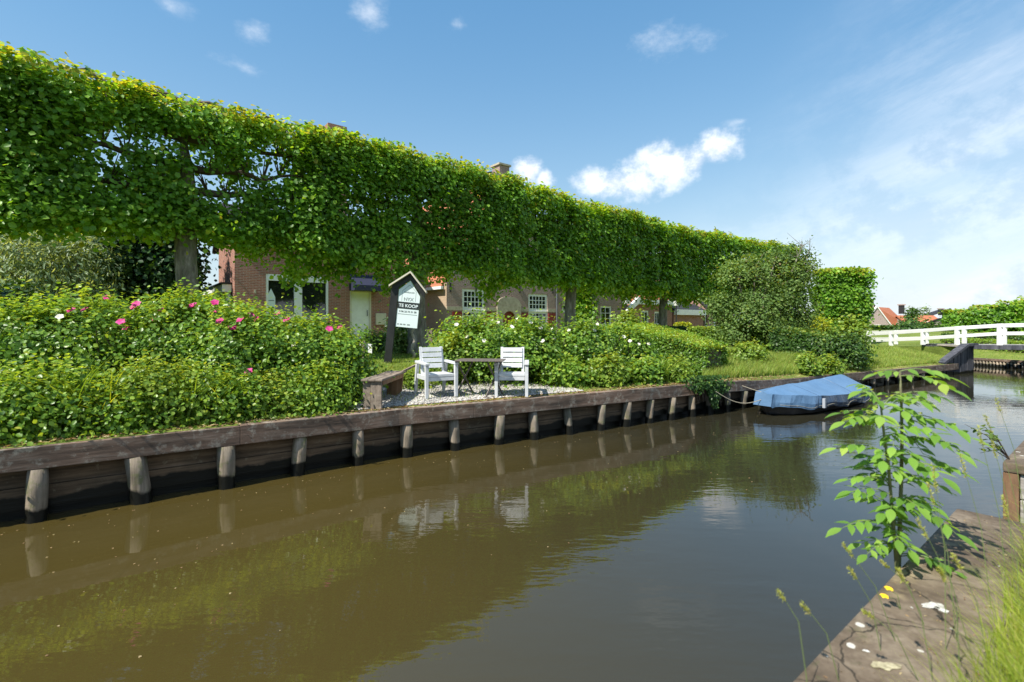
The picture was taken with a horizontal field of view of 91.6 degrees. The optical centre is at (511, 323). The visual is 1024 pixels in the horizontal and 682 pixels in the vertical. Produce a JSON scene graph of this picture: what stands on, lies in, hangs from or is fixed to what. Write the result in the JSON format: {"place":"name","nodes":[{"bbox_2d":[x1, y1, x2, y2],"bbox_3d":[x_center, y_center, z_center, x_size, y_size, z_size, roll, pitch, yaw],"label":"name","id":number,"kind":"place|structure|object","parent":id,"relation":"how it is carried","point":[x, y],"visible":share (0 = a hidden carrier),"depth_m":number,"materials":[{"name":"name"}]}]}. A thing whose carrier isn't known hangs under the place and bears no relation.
{"place":"outdoors","nodes":[
{"label":"outdoors","id":0,"kind":"place"},
{"bbox_2d":[366,350,431,376],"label":"lawn","id":1,"kind":"structure","parent":0,"point":[404,361],"depth_m":11.03,"materials":[{"name":"green plant"}]},
{"bbox_2d":[0,365,1023,681],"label":"water","id":2,"kind":"structure","parent":0,"point":[644,555],"depth_m":3.88,"materials":[{"name":"brown liquid"}]},
{"bbox_2d":[716,374,871,414],"bbox_3d":[6.197,1.603,10.736,4.633,0.794,1.338,0,0,-33],"label":"covered boat","id":3,"kind":"object","parent":2,"relation":"on","point":[824,394],"visible":0.94,"depth_m":10.19,"materials":[{"name":"blue fabric"}]},
{"bbox_2d":[0,328,1023,448],"bbox_3d":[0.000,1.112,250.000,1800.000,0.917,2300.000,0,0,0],"label":"ground","id":4,"kind":"structure","parent":0,"point":[938,333],"depth_m":10.96,"materials":[{"name":"green plant"}]},
{"bbox_2d":[0,270,60,311],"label":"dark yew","id":5,"kind":"object","parent":4,"relation":"on","point":[16,288],"visible":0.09,"depth_m":9.27,"materials":[{"name":"green plant"}]},
{"bbox_2d":[0,370,68,445],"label":"leafy perennial","id":6,"kind":"object","parent":4,"relation":"on","point":[4,431],"visible":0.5,"depth_m":4.76,"materials":[{"name":"green plant"}]},
{"bbox_2d":[0,49,70,246],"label":"clipped lime tree","id":7,"kind":"object","parent":4,"relation":"on","point":[12,162],"visible":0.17,"depth_m":7.70,"materials":[{"name":"green plant"}]},
{"bbox_2d":[0,230,100,312],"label":"weeping tree","id":8,"kind":"object","parent":4,"relation":"on","point":[36,264],"visible":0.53,"depth_m":14.21,"materials":[{"name":"green plant"}]},
{"bbox_2d":[1,357,124,433],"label":"strap leaf clump","id":9,"kind":"object","parent":4,"relation":"on","point":[79,393],"visible":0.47,"depth_m":5.06,"materials":[{"name":"green plant"}]},
{"bbox_2d":[0,293,130,393],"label":"rose bush","id":10,"kind":"object","parent":4,"relation":"on","point":[28,333],"visible":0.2,"depth_m":6.32,"materials":[{"name":"green plant"}]},
{"bbox_2d":[0,343,135,445],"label":"leafy perennial","id":11,"kind":"object","parent":4,"relation":"on","point":[29,395],"visible":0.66,"depth_m":4.94,"materials":[{"name":"green plant"}]},
{"bbox_2d":[2,233,141,311],"bbox_3d":[-13.843,-1.361,15.440,3.975,4.493,4.016,0,0,0],"label":"weeping tree","id":12,"kind":"object","parent":4,"relation":"on","point":[89,271],"visible":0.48,"depth_m":15.23,"materials":[{"name":"green plant"}]},
{"bbox_2d":[33,367,143,427],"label":"strap leaf clump","id":13,"kind":"object","parent":4,"relation":"on","point":[100,390],"visible":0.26,"depth_m":5.19,"materials":[{"name":"plant"}]},
{"bbox_2d":[0,279,187,388],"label":"rose bush","id":14,"kind":"object","parent":4,"relation":"on","point":[89,311],"visible":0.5,"depth_m":6.41,"materials":[{"name":"green plant"}]},
{"bbox_2d":[5,366,186,441],"bbox_3d":[-4.429,0.798,5.440,1.598,0.774,1.623,0,0,40],"label":"leafy perennial","id":15,"kind":"object","parent":4,"relation":"on","point":[108,422],"visible":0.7,"depth_m":5.16,"materials":[{"name":"green plant"}]},
{"bbox_2d":[70,176,220,313],"bbox_3d":[-12.982,-2.145,17.576,4.745,6.096,4.101,0,0,-18],"label":"garden tree","id":16,"kind":"object","parent":4,"relation":"on","point":[158,270],"visible":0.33,"depth_m":16.77,"materials":[{"name":"green plant"}]},
{"bbox_2d":[59,349,237,431],"bbox_3d":[-4.148,0.741,5.748,1.713,0.893,1.490,0,0,-38],"label":"leafy perennial","id":17,"kind":"object","parent":4,"relation":"on","point":[162,373],"visible":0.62,"depth_m":5.50,"materials":[{"name":"green plant"}]},
{"bbox_2d":[135,373,225,423],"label":"strap leaf clump","id":18,"kind":"object","parent":4,"relation":"on","point":[196,400],"visible":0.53,"depth_m":5.60,"materials":[{"name":"green plant"}]},
{"bbox_2d":[0,41,361,327],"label":"clipped lime tree","id":19,"kind":"object","parent":4,"relation":"on","point":[164,195],"visible":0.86,"depth_m":8.77,"materials":[{"name":"green plant"}]},
{"bbox_2d":[104,277,269,380],"bbox_3d":[-4.758,0.194,7.466,2.606,1.768,2.870,0,0,-38],"label":"rose bush","id":20,"kind":"object","parent":4,"relation":"on","point":[178,316],"visible":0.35,"depth_m":6.79,"materials":[{"name":"green plant"}]},
{"bbox_2d":[140,344,290,433],"bbox_3d":[-3.563,0.723,6.079,1.667,0.950,1.425,0,0,-38],"label":"leafy perennial","id":21,"kind":"object","parent":4,"relation":"on","point":[230,413],"visible":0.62,"depth_m":5.83,"materials":[{"name":"green plant"}]},
{"bbox_2d":[201,282,231,306],"bbox_3d":[-12.488,-0.288,23.392,3.570,2.436,10.480,0,0,-38],"label":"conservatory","id":22,"kind":"object","parent":4,"relation":"on","point":[225,286],"visible":0.06,"depth_m":18.46,"materials":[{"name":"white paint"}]},
{"bbox_2d":[182,365,263,420],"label":"strap leaf clump","id":23,"kind":"object","parent":4,"relation":"on","point":[221,396],"visible":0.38,"depth_m":5.81,"materials":[{"name":"plant"}]},
{"bbox_2d":[159,293,349,389],"bbox_3d":[-3.747,0.341,7.525,2.749,1.582,3.161,0,0,-38],"label":"rose bush","id":24,"kind":"object","parent":4,"relation":"on","point":[220,355],"visible":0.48,"depth_m":6.66,"materials":[{"name":"green plant"}]},
{"bbox_2d":[219,359,337,422],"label":"leafy perennial","id":25,"kind":"object","parent":4,"relation":"on","point":[277,399],"visible":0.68,"depth_m":6.18,"materials":[{"name":"green plant"}]},
{"bbox_2d":[212,123,403,337],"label":"brick house","id":26,"kind":"structure","parent":4,"relation":"on","point":[362,303],"depth_m":19.93,"materials":[{"name":"brick"}]},
{"bbox_2d":[266,274,327,318],"bbox_3d":[-8.391,-1.015,19.507,2.326,1.689,0.140,0,0,-38],"label":"window","id":27,"kind":"structure","parent":26,"relation":"in","point":[318,298],"depth_m":19.50,"materials":[{"name":"white paint"}]},
{"bbox_2d":[352,292,368,337],"bbox_3d":[-6.419,-0.305,21.050,0.786,1.991,0.098,0,0,-38],"label":"door","id":28,"kind":"structure","parent":26,"relation":"in","point":[360,301],"depth_m":21.07,"materials":[{"name":"white paint"}]},
{"bbox_2d":[244,295,392,400],"bbox_3d":[-3.151,0.361,7.616,2.722,1.590,2.218,0,0,27],"label":"rose bush","id":29,"kind":"object","parent":4,"relation":"on","point":[313,351],"visible":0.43,"depth_m":7.01,"materials":[{"name":"green plant"}]},
{"bbox_2d":[281,348,371,416],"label":"leafy perennial","id":30,"kind":"object","parent":4,"relation":"on","point":[333,402],"visible":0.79,"depth_m":6.51,"materials":[{"name":"green plant"}]},
{"bbox_2d":[317,324,394,401],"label":"shrub","id":31,"kind":"object","parent":4,"relation":"on","point":[359,374],"visible":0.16,"depth_m":7.28,"materials":[{"name":"green plant"}]},
{"bbox_2d":[359,328,385,352],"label":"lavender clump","id":32,"kind":"object","parent":4,"relation":"on","point":[380,332],"visible":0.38,"depth_m":12.62,"materials":[{"name":"green plant"}]},
{"bbox_2d":[245,118,533,354],"bbox_3d":[-2.484,-1.684,12.527,7.398,5.334,1.898,0,0,-40],"label":"clipped lime tree","id":33,"kind":"object","parent":4,"relation":"on","point":[376,236],"visible":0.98,"depth_m":11.69,"materials":[{"name":"green plant"}]},
{"bbox_2d":[376,327,407,353],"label":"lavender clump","id":34,"kind":"object","parent":4,"relation":"on","point":[400,344],"visible":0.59,"depth_m":12.44,"materials":[{"name":"green plant"}]},
{"bbox_2d":[384,271,426,363],"bbox_3d":[-2.338,-0.107,10.917,0.928,2.055,0.260,0,0,-4],"label":"for sale sign","id":35,"kind":"object","parent":4,"relation":"on","point":[407,301],"visible":1,"depth_m":10.90,"materials":[{"name":"black paint"}]},
{"bbox_2d":[402,364,433,390],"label":"weed","id":36,"kind":"object","parent":4,"relation":"on","point":[409,379],"visible":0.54,"depth_m":8.39,"materials":[{"name":"green plant"}]},
{"bbox_2d":[423,323,484,385],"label":"shrub","id":37,"kind":"object","parent":4,"relation":"on","point":[451,353],"visible":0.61,"depth_m":8.95,"materials":[{"name":"green plant"}]},
{"bbox_2d":[349,378,583,409],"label":"gravel terrace","id":38,"kind":"structure","parent":4,"relation":"on","point":[450,395],"depth_m":8.03,"materials":[{"name":"gravel"}]},
{"bbox_2d":[361,363,417,409],"bbox_3d":[-1.830,0.919,7.574,0.412,0.564,1.719,0,0,9],"label":"wooden bench","id":39,"kind":"object","parent":38,"relation":"on","point":[373,386],"visible":0.86,"depth_m":6.79,"materials":[{"name":"brown wood"}]},
{"bbox_2d":[414,346,458,398],"bbox_3d":[-1.213,0.763,7.904,0.552,0.765,0.614,0,0,-29],"label":"garden chair","id":40,"kind":"object","parent":38,"relation":"on","point":[443,375],"visible":0.97,"depth_m":7.93,"materials":[{"name":"white wood"}]},
{"bbox_2d":[454,358,505,397],"bbox_3d":[-0.501,0.872,7.946,0.761,0.582,0.532,0,0,6],"label":"folding table","id":41,"kind":"object","parent":38,"relation":"on","point":[487,360],"visible":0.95,"depth_m":7.93,"materials":[{"name":"wood"}]},
{"bbox_2d":[494,347,528,396],"bbox_3d":[0.001,0.779,8.127,0.552,0.765,0.614,0,0,2],"label":"garden chair","id":42,"kind":"object","parent":38,"relation":"on","point":[500,374],"visible":0.94,"depth_m":8.07,"materials":[{"name":"white wood"}]},
{"bbox_2d":[411,303,533,384],"bbox_3d":[-0.790,0.359,9.929,2.421,1.547,2.730,0,0,2],"label":"white rose bush","id":43,"kind":"object","parent":4,"relation":"on","point":[477,334],"visible":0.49,"depth_m":9.27,"materials":[{"name":"green plant"}]},
{"bbox_2d":[0,363,951,447],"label":"leaf litter","id":44,"kind":"object","parent":4,"relation":"on","point":[352,410],"visible":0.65,"depth_m":6.93,"materials":[{"name":"brown plant"}]},
{"bbox_2d":[0,363,958,523],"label":"quay wall","id":45,"kind":"structure","parent":4,"relation":"on","point":[38,483],"depth_m":6.06,"materials":[{"name":"brown wood"}]},
{"bbox_2d":[679,375,734,408],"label":"trailing ivy","id":46,"kind":"object","parent":45,"relation":"on","point":[707,386],"visible":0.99,"depth_m":9.99,"materials":[{"name":"green plant"}]},
{"bbox_2d":[406,162,557,337],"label":"gabled house","id":47,"kind":"structure","parent":4,"relation":"on","point":[440,298],"depth_m":25.13,"materials":[{"name":"brown brick"}]},
{"bbox_2d":[462,289,484,309],"bbox_3d":[-1.936,-1.179,24.627,1.352,1.010,0.080,0,0,-38],"label":"window","id":48,"kind":"structure","parent":47,"relation":"in","point":[467,297],"depth_m":24.56,"materials":[{"name":"white paint"}]},
{"bbox_2d":[528,294,546,310],"bbox_3d":[1.377,-1.133,27.261,1.398,0.917,0.080,0,0,-38],"label":"window","id":49,"kind":"structure","parent":47,"relation":"in","point":[535,301],"depth_m":27.27,"materials":[{"name":"white paint"}]},
{"bbox_2d":[528,312,546,326],"bbox_3d":[1.377,-0.217,27.261,1.398,0.794,0.080,0,0,-38],"label":"window","id":50,"kind":"structure","parent":47,"relation":"in","point":[544,314],"depth_m":27.39,"materials":[{"name":"white paint"}]},
{"bbox_2d":[370,375,597,400],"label":"edge weeds","id":51,"kind":"object","parent":4,"relation":"on","point":[435,384],"visible":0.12,"depth_m":8.57,"materials":[{"name":"green plant"}]},
{"bbox_2d":[479,307,583,387],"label":"white rose bush","id":52,"kind":"object","parent":4,"relation":"on","point":[541,345],"visible":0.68,"depth_m":9.34,"materials":[{"name":"green plant"}]},
{"bbox_2d":[531,351,598,388],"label":"edge plant","id":53,"kind":"object","parent":4,"relation":"on","point":[571,373],"visible":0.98,"depth_m":9.01,"materials":[{"name":"green plant"}]},
{"bbox_2d":[482,180,653,333],"bbox_3d":[2.121,-1.756,17.258,8.163,5.316,1.914,0,0,-44],"label":"clipped lime tree","id":54,"kind":"object","parent":4,"relation":"on","point":[595,231],"visible":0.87,"depth_m":16.53,"materials":[{"name":"green plant"}]},
{"bbox_2d":[556,286,604,329],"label":"climbing plant","id":55,"kind":"object","parent":4,"relation":"on","point":[585,305],"visible":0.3,"depth_m":20.26,"materials":[{"name":"green plant"}]},
{"bbox_2d":[539,227,630,330],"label":"plain brick house","id":56,"kind":"structure","parent":4,"relation":"on","point":[609,304],"depth_m":30.61,"materials":[{"name":"brick"}]},
{"bbox_2d":[601,306,610,324],"bbox_3d":[5.749,-0.460,30.737,1.021,1.183,0.080,0,0,-38],"label":"window","id":57,"kind":"structure","parent":56,"relation":"in","point":[607,310],"depth_m":30.84,"materials":[{"name":"white paint"}]},
{"bbox_2d":[542,306,632,382],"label":"white rose bush","id":58,"kind":"object","parent":4,"relation":"on","point":[590,338],"visible":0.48,"depth_m":10.03,"materials":[{"name":"green plant"}]},
{"bbox_2d":[582,348,642,387],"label":"edge plant","id":59,"kind":"object","parent":4,"relation":"on","point":[614,372],"visible":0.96,"depth_m":9.22,"materials":[{"name":"green plant"}]},
{"bbox_2d":[603,304,649,326],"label":"golden shrub","id":60,"kind":"object","parent":4,"relation":"on","point":[628,314],"visible":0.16,"depth_m":13.92,"materials":[{"name":"green plant"}]},
{"bbox_2d":[599,257,673,325],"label":"barge board house","id":61,"kind":"structure","parent":4,"relation":"on","point":[646,311],"depth_m":33.38,"materials":[{"name":"red brick"}]},
{"bbox_2d":[597,314,685,364],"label":"white rose bush","id":62,"kind":"object","parent":4,"relation":"on","point":[639,347],"visible":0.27,"depth_m":10.74,"materials":[{"name":"green plant"}]},
{"bbox_2d":[624,351,678,385],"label":"edge plant","id":63,"kind":"object","parent":4,"relation":"on","point":[648,372],"visible":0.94,"depth_m":9.65,"materials":[{"name":"green plant"}]},
{"bbox_2d":[606,212,716,326],"bbox_3d":[6.570,-1.726,21.613,7.518,5.341,1.983,0,0,-43],"label":"clipped lime tree","id":64,"kind":"object","parent":4,"relation":"on","point":[671,269],"visible":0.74,"depth_m":21.15,"materials":[{"name":"green plant"}]},
{"bbox_2d":[607,321,728,375],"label":"clipped hedge","id":65,"kind":"object","parent":4,"relation":"on","point":[692,347],"visible":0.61,"depth_m":11.71,"materials":[{"name":"green plant"}]},
{"bbox_2d":[653,357,683,382],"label":"strap leaf clump","id":66,"kind":"object","parent":4,"relation":"on","point":[666,378],"visible":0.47,"depth_m":9.87,"materials":[{"name":"plant"}]},
{"bbox_2d":[657,355,698,383],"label":"edge plant","id":67,"kind":"object","parent":4,"relation":"on","point":[681,369],"visible":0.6,"depth_m":9.98,"materials":[{"name":"green plant"}]},
{"bbox_2d":[686,325,739,342],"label":"light hedge","id":68,"kind":"object","parent":4,"relation":"on","point":[701,330],"visible":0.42,"depth_m":18.60,"materials":[{"name":"green plant"}]},
{"bbox_2d":[690,226,772,321],"bbox_3d":[11.208,-1.775,25.653,7.436,5.553,1.967,0,0,-41],"label":"clipped lime tree","id":69,"kind":"object","parent":4,"relation":"on","point":[727,246],"visible":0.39,"depth_m":24.34,"materials":[{"name":"green plant"}]},
{"bbox_2d":[728,337,771,363],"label":"bank shrub","id":70,"kind":"object","parent":4,"relation":"on","point":[752,350],"visible":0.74,"depth_m":12.89,"materials":[{"name":"green plant"}]},
{"bbox_2d":[697,235,829,347],"bbox_3d":[8.274,-1.074,16.375,4.597,3.927,3.004,0,0,0],"label":"tall shrub","id":71,"kind":"object","parent":4,"relation":"on","point":[785,279],"visible":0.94,"depth_m":16.30,"materials":[{"name":"green plant"}]},
{"bbox_2d":[702,349,856,378],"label":"slope grass","id":72,"kind":"structure","parent":4,"relation":"on","point":[779,363],"depth_m":12.24,"materials":[{"name":"green plant"}]},
{"bbox_2d":[756,239,802,303],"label":"clipped lime tree","id":73,"kind":"object","parent":4,"relation":"on","point":[772,242],"visible":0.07,"depth_m":28.04,"materials":[{"name":"green plant"}]},
{"bbox_2d":[794,350,826,375],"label":"bank shrub","id":74,"kind":"object","parent":4,"relation":"on","point":[806,363],"visible":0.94,"depth_m":12.51,"materials":[{"name":"green plant"}]},
{"bbox_2d":[767,325,856,368],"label":"dark hedge","id":75,"kind":"object","parent":4,"relation":"on","point":[788,339],"visible":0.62,"depth_m":15.00,"materials":[{"name":"green plant"}]},
{"bbox_2d":[808,313,836,331],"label":"back shrub","id":76,"kind":"object","parent":4,"relation":"on","point":[824,324],"visible":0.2,"depth_m":29.69,"materials":[{"name":"green plant"}]},
{"bbox_2d":[818,351,847,374],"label":"bank shrub","id":77,"kind":"object","parent":4,"relation":"on","point":[832,367],"visible":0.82,"depth_m":13.03,"materials":[{"name":"green plant"}]},
{"bbox_2d":[803,322,882,369],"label":"hedge shrub","id":78,"kind":"object","parent":4,"relation":"on","point":[844,347],"visible":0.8,"depth_m":14.13,"materials":[{"name":"green plant"}]},
{"bbox_2d":[807,266,883,332],"bbox_3d":[20.446,-0.932,30.981,3.728,5.195,2.977,0,0,8],"label":"clipped block tree","id":79,"kind":"object","parent":4,"relation":"on","point":[846,287],"visible":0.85,"depth_m":29.98,"materials":[{"name":"green plant"}]},
{"bbox_2d":[818,307,881,364],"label":"hedge shrub","id":80,"kind":"object","parent":4,"relation":"on","point":[852,321],"visible":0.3,"depth_m":15.17,"materials":[{"name":"green plant"}]},
{"bbox_2d":[869,304,905,324],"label":"orange roofed house","id":81,"kind":"structure","parent":4,"relation":"on","point":[886,316],"depth_m":88.22,"materials":[{"name":"grey brick"}]},
{"bbox_2d":[858,343,944,369],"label":"bridge slope grass","id":82,"kind":"structure","parent":4,"relation":"on","point":[891,356],"depth_m":17.42,"materials":[{"name":"green plant"}]},
{"bbox_2d":[863,324,941,329],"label":"hedge","id":83,"kind":"object","parent":4,"relation":"on","point":[883,327],"visible":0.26,"depth_m":58.47,"materials":[{"name":"green plant"}]},
{"bbox_2d":[794,509,1023,681],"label":"quay","id":84,"kind":"structure","parent":4,"relation":"on","point":[851,650],"depth_m":1.95,"materials":[{"name":"stone"}]},
{"bbox_2d":[776,396,1023,681],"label":"flowering grass","id":85,"kind":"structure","parent":84,"relation":"on","point":[944,579],"depth_m":1.75,"materials":[{"name":"green plant"}]},
{"bbox_2d":[819,368,996,579],"bbox_3d":[1.859,0.802,2.351,0.575,1.173,0.611,0,0,-43],"label":"sapling","id":86,"kind":"object","parent":84,"relation":"on","point":[887,519],"visible":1,"depth_m":2.33,"materials":[{"name":"green plant"}]},
{"bbox_2d":[824,511,1020,677],"bbox_3d":[1.579,1.148,1.852,3.380,0.026,0.452,0,0,-39],"label":"quay debris","id":87,"kind":"object","parent":84,"relation":"on","point":[953,615],"visible":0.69,"depth_m":2.01,"materials":[{"name":"brown plant"}]},
{"bbox_2d":[900,306,924,322],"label":"tree","id":88,"kind":"object","parent":4,"relation":"on","point":[913,312],"visible":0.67,"depth_m":61.75,"materials":[{"name":"green plant"}]},
{"bbox_2d":[892,315,939,329],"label":"bush","id":89,"kind":"object","parent":4,"relation":"on","point":[910,324],"visible":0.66,"depth_m":49.07,"materials":[{"name":"green plant"}]},
{"bbox_2d":[895,315,936,322],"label":"orange house","id":90,"kind":"structure","parent":4,"relation":"on","point":[933,317],"depth_m":87.87,"materials":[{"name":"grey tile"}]},
{"bbox_2d":[922,343,978,374],"bbox_3d":[16.636,1.500,18.755,1.459,1.500,3.989,0,0,34],"label":"bridge abutment","id":91,"kind":"object","parent":4,"relation":"on","point":[962,355],"visible":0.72,"depth_m":18.11,"materials":[{"name":"grey concrete"}]},
{"bbox_2d":[878,489,1023,681],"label":"verge grass","id":92,"kind":"structure","parent":4,"relation":"on","point":[1008,665],"depth_m":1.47,"materials":[{"name":"green plant"}]},
{"bbox_2d":[938,308,987,331],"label":"clipped row tree","id":93,"kind":"object","parent":4,"relation":"on","point":[953,318],"visible":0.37,"depth_m":47.11,"materials":[{"name":"green plant"}]},
{"bbox_2d":[910,341,1023,359],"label":"bank grass","id":94,"kind":"structure","parent":4,"relation":"on","point":[984,352],"depth_m":22.29,"materials":[{"name":"plant"}]},
{"bbox_2d":[940,337,1023,352],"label":"box hedge","id":95,"kind":"object","parent":4,"relation":"on","point":[976,340],"visible":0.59,"depth_m":23.64,"materials":[{"name":"green plant"}]},
{"bbox_2d":[940,332,1023,340],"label":"box hedge","id":96,"kind":"object","parent":4,"relation":"on","point":[1017,337],"visible":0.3,"depth_m":26.28,"materials":[{"name":"green plant"}]},
{"bbox_2d":[964,304,1012,331],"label":"clipped row tree","id":97,"kind":"object","parent":4,"relation":"on","point":[980,312],"visible":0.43,"depth_m":43.99,"materials":[{"name":"green plant"}]},
{"bbox_2d":[974,358,1023,368],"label":"stake revetment","id":98,"kind":"object","parent":4,"relation":"on","point":[1007,363],"visible":0.16,"depth_m":20.78,"materials":[{"name":"brown wood"}]},
{"bbox_2d":[989,298,1023,331],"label":"clipped row tree","id":99,"kind":"object","parent":4,"relation":"on","point":[1006,312],"visible":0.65,"depth_m":40.91,"materials":[{"name":"green plant"}]},
{"bbox_2d":[1003,441,1023,521],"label":"timber quay end","id":100,"kind":"structure","parent":4,"relation":"on","point":[1011,463],"depth_m":4.09,"materials":[{"name":"wood"}]},
{"bbox_2d":[965,424,1009,459],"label":"weed","id":101,"kind":"object","parent":100,"relation":"on","point":[991,436],"visible":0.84,"depth_m":4.18,"materials":[{"name":"green plant"}]},
{"bbox_2d":[1015,295,1023,331],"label":"clipped row tree","id":102,"kind":"object","parent":4,"relation":"on","point":[1021,310],"visible":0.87,"depth_m":39.39,"materials":[{"name":"green plant"}]},
{"bbox_2d":[0,0,1023,317],"label":"sky","id":103,"kind":"structure","parent":0,"point":[889,134],"materials":[{"name":"blue"}]},
{"bbox_2d":[670,298,705,325],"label":"slate roofed house","id":104,"kind":"structure","parent":0,"point":[690,314],"depth_m":36.30,"materials":[{"name":"red brick"}]},
{"bbox_2d":[692,298,724,325],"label":"pink brick house","id":105,"kind":"structure","parent":0,"point":[706,317],"depth_m":37.98,"materials":[{"name":"brick"}]},
{"bbox_2d":[871,344,955,355],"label":"embankment","id":106,"kind":"structure","parent":0,"point":[942,350],"depth_m":20.30,"materials":[{"name":"green plant"}]},
{"bbox_2d":[866,323,1023,349],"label":"footbridge","id":107,"kind":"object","parent":106,"relation":"on","point":[1001,334],"visible":0.84,"depth_m":19.04,"materials":[{"name":"white paint"}]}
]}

